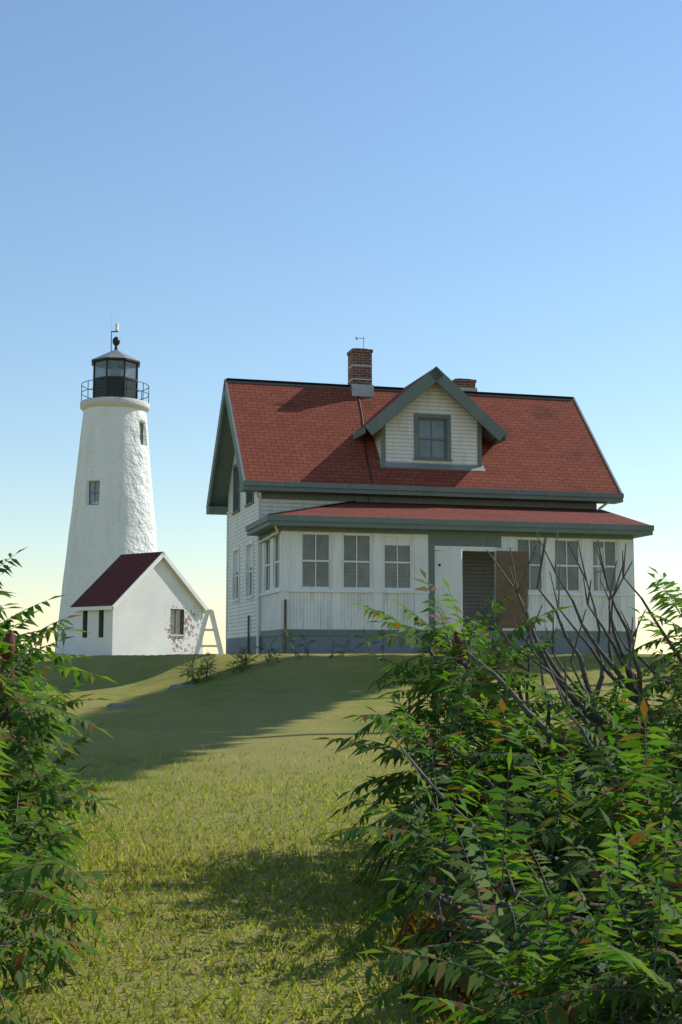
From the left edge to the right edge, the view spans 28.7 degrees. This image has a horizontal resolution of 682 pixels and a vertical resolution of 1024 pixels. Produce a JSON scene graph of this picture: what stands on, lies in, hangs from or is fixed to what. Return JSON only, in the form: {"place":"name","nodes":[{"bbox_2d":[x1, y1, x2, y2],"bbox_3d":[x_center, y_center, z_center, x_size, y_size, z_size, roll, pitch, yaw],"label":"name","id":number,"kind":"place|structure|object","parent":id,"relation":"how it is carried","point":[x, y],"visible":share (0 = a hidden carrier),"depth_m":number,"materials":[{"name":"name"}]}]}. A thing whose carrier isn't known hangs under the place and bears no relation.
{"place":"outdoors","nodes":[
{"label":"outdoors","id":0,"kind":"place"},
{"bbox_2d":[0,654,681,1023],"bbox_3d":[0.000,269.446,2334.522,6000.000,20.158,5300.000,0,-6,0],"label":"terrain","id":1,"kind":"structure","parent":0,"point":[302,704],"depth_m":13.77,"materials":[{"name":"green plant"}]},
{"bbox_2d":[0,547,127,1023],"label":"sumac","id":2,"kind":"object","parent":1,"relation":"on","point":[27,866],"visible":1,"depth_m":6.72,"materials":[{"name":"green plant"}]},
{"bbox_2d":[55,323,156,654],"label":"lighthouse tower","id":3,"kind":"structure","parent":1,"relation":"on","point":[112,520],"depth_m":70.95,"materials":[{"name":"white paint"}]},
{"bbox_2d":[69,552,207,654],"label":"oil house","id":4,"kind":"structure","parent":1,"relation":"on","point":[150,603],"depth_m":56.55,"materials":[{"name":"paint"}]},
{"bbox_2d":[194,609,223,653],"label":"a-frame stand","id":5,"kind":"object","parent":1,"relation":"on","point":[210,613],"visible":0.61,"depth_m":46.35,"materials":[{"name":"white paint"}]},
{"bbox_2d":[106,628,391,706],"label":"crest weeds","id":6,"kind":"object","parent":1,"relation":"on","point":[208,667],"visible":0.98,"depth_m":27.26,"materials":[{"name":"green plant"}]},
{"bbox_2d":[206,336,653,653],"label":"keepers house","id":7,"kind":"structure","parent":1,"relation":"on","point":[331,501],"depth_m":35.38,"materials":[{"name":"white wood"}]},
{"bbox_2d":[309,528,681,1023],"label":"sumac","id":8,"kind":"object","parent":1,"relation":"on","point":[595,798],"visible":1,"depth_m":6.76,"materials":[{"name":"green plant"}]},
{"bbox_2d":[0,0,681,653],"label":"sky","id":9,"kind":"structure","parent":0,"point":[487,192],"materials":[{"name":"blue"}]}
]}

